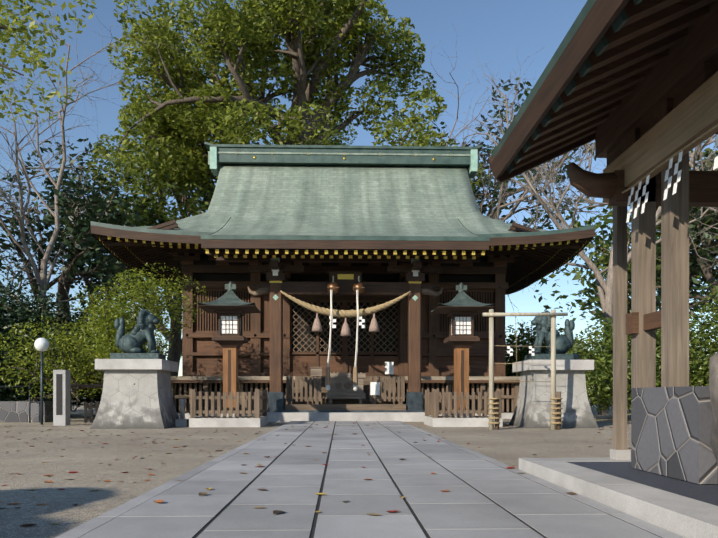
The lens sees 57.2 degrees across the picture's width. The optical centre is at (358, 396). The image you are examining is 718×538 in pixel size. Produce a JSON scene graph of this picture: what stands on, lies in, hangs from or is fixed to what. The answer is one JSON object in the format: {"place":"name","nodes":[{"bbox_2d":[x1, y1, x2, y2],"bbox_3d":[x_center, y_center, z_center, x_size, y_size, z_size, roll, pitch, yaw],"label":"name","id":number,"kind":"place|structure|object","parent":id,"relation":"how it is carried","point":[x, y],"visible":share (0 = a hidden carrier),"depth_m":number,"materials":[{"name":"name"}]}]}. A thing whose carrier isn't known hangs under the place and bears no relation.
{"place":"outdoors","nodes":[
{"label":"outdoors","id":0,"kind":"place"},
{"bbox_2d":[0,0,96,123],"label":"tree foliage","id":1,"kind":"object","parent":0,"point":[7,29],"visible":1,"depth_m":9.93,"materials":[{"name":"green plant"}]},
{"bbox_2d":[0,398,630,537],"bbox_3d":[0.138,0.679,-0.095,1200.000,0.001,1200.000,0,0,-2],"label":"ground","id":2,"kind":"structure","parent":0,"point":[508,445],"depth_m":7.70,"materials":[{"name":"beige sand"}]},
{"bbox_2d":[0,275,172,411],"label":"shrubs","id":3,"kind":"object","parent":2,"relation":"on","point":[10,319],"visible":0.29,"depth_m":19.98,"materials":[{"name":"green plant"}]},
{"bbox_2d":[0,138,181,410],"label":"evergreen tree","id":4,"kind":"object","parent":2,"relation":"on","point":[101,264],"visible":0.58,"depth_m":28.80,"materials":[{"name":"green plant"}]},
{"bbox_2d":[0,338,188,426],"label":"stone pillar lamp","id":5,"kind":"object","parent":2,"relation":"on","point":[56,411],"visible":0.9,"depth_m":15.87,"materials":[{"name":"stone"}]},
{"bbox_2d":[0,2,197,397],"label":"bare tree","id":6,"kind":"object","parent":2,"relation":"on","point":[42,277],"visible":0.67,"depth_m":25.35,"materials":[{"name":"brown plant"}]},
{"bbox_2d":[0,263,208,401],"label":"bush","id":7,"kind":"object","parent":2,"relation":"on","point":[104,327],"visible":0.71,"depth_m":17.19,"materials":[{"name":"green plant"}]},
{"bbox_2d":[47,136,217,375],"bbox_3d":[-10.241,-6.902,36.559,11.541,15.235,11.314,0,0,-2],"label":"evergreen tree","id":8,"kind":"object","parent":2,"relation":"on","point":[175,349],"visible":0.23,"depth_m":33.80,"materials":[{"name":"green plant"}]},
{"bbox_2d":[90,309,178,428],"bbox_3d":[-4.881,-0.622,14.572,1.550,2.602,1.550,0,0,-2],"label":"guardian lion statue","id":9,"kind":"object","parent":2,"relation":"on","point":[137,392],"visible":1,"depth_m":14.00,"materials":[{"name":"stone"}]},
{"bbox_2d":[189,281,267,426],"bbox_3d":[-2.980,-1.000,15.275,1.560,3.360,1.560,0,0,-2],"label":"lantern","id":10,"kind":"object","parent":2,"relation":"on","point":[230,308],"visible":1,"depth_m":14.95,"materials":[{"name":"wood"},{"name":"copper"},{"name":"granite"}]},
{"bbox_2d":[86,0,485,311],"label":"camphor tree","id":11,"kind":"object","parent":2,"relation":"on","point":[185,115],"visible":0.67,"depth_m":31.10,"materials":[{"name":"green plant"}]},
{"bbox_2d":[0,423,630,526],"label":"fallen leaves","id":12,"kind":"object","parent":2,"relation":"on","point":[200,494],"visible":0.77,"depth_m":5.82,"materials":[{"name":"red plant"}]},
{"bbox_2d":[167,247,519,421],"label":"shrine building","id":13,"kind":"structure","parent":2,"relation":"on","point":[306,348],"depth_m":21.09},
{"bbox_2d":[91,142,594,291],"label":"shrine roof","id":14,"kind":"structure","parent":13,"relation":"on","point":[325,197],"depth_m":22.09,"materials":[{"name":"green metal"}]},
{"bbox_2d":[99,220,586,294],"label":"roof eaves","id":15,"kind":"object","parent":14,"relation":"attached to","point":[534,262],"visible":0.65,"depth_m":20.01,"materials":[{"name":"brown wood"}]},
{"bbox_2d":[280,276,410,390],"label":"shimenawa bell ropes","id":16,"kind":"object","parent":14,"relation":"attached to","point":[358,289],"visible":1,"depth_m":17.92,"materials":[{"name":"fabric"},{"name":"copper"},{"name":"paper"}]},
{"bbox_2d":[211,248,478,411],"bbox_3d":[-0.397,-1.753,19.157,7.100,4.375,3.918,0,0,-2],"label":"entrance porch","id":17,"kind":"object","parent":13,"relation":"attached to","point":[412,280],"visible":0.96,"depth_m":18.16,"materials":[{"name":"brown wood"}]},
{"bbox_2d":[286,362,404,403],"bbox_3d":[-0.395,-0.410,19.103,3.320,1.260,1.510,0,0,-2],"label":"offering box and fences","id":18,"kind":"object","parent":13,"relation":"on","point":[341,385],"visible":0.96,"depth_m":18.48,"materials":[{"name":"brown wood"}]},
{"bbox_2d":[424,282,502,426],"bbox_3d":[2.398,-1.000,15.424,1.560,3.360,1.560,0,0,-2],"label":"lantern","id":19,"kind":"object","parent":2,"relation":"on","point":[462,308],"visible":0.9,"depth_m":15.13,"materials":[{"name":"wood"},{"name":"copper"},{"name":"paper"}]},
{"bbox_2d":[395,77,595,273],"bbox_3d":[6.481,-9.802,37.928,12.248,21.026,16.620,0,0,39],"label":"evergreen tree","id":20,"kind":"object","parent":2,"relation":"on","point":[509,190],"visible":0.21,"depth_m":37.66,"materials":[{"name":"green plant"}]},
{"bbox_2d":[411,28,628,225],"bbox_3d":[5.088,-7.503,28.963,12.274,16.395,15.125,0,0,-2],"label":"bare tree","id":21,"kind":"object","parent":2,"relation":"on","point":[499,205],"visible":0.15,"depth_m":27.88,"materials":[{"name":"brown plant"}]},
{"bbox_2d":[482,309,567,429],"bbox_3d":[3.391,-0.550,13.511,1.740,2.460,0.250,0,0,-2],"label":"pole frame","id":22,"kind":"object","parent":2,"relation":"on","point":[555,413],"visible":1,"depth_m":13.46,"materials":[{"name":"brown wood"}]},
{"bbox_2d":[509,310,598,427],"bbox_3d":[4.335,-0.622,14.828,1.550,2.602,1.550,0,0,-2],"label":"guardian lion statue","id":23,"kind":"object","parent":2,"relation":"on","point":[533,407],"visible":0.81,"depth_m":14.26,"materials":[{"name":"stone"}]},
{"bbox_2d":[446,77,717,414],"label":"bare tree","id":24,"kind":"object","parent":2,"relation":"on","point":[606,298],"visible":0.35,"depth_m":24.43,"materials":[{"name":"brown plant"}]},
{"bbox_2d":[505,275,717,414],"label":"shrubs","id":25,"kind":"object","parent":2,"relation":"on","point":[599,380],"visible":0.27,"depth_m":18.22,"materials":[{"name":"green plant"}]},
{"bbox_2d":[519,458,717,537],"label":"concrete curb","id":26,"kind":"structure","parent":2,"relation":"on","point":[685,509],"depth_m":3.99,"materials":[{"name":"concrete"}]},
{"bbox_2d":[487,0,717,483],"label":"wooden pavilion","id":27,"kind":"structure","parent":26,"relation":"on","point":[630,87],"depth_m":4.55,"materials":[{"name":"wood"}]},
{"bbox_2d":[534,141,717,344],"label":"evergreen tree","id":28,"kind":"object","parent":2,"relation":"on","point":[604,258],"visible":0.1,"depth_m":29.04,"materials":[{"name":"green plant"}]},
{"bbox_2d":[581,138,717,341],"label":"evergreen tree","id":29,"kind":"object","parent":2,"relation":"on","point":[708,274],"visible":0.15,"depth_m":26.16,"materials":[{"name":"green plant"}]},
{"bbox_2d":[657,144,717,269],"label":"bare tree","id":30,"kind":"object","parent":2,"relation":"on","point":[697,169],"visible":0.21,"depth_m":18.84,"materials":[{"name":"brown plant"}]},
{"bbox_2d":[0,0,717,393],"label":"sky","id":31,"kind":"structure","parent":0,"point":[504,33],"materials":[{"name":"blue"}]},
{"bbox_2d":[55,421,684,537],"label":"stone path","id":32,"kind":"structure","parent":0,"point":[486,497],"depth_m":4.19,"materials":[{"name":"grey stone"}]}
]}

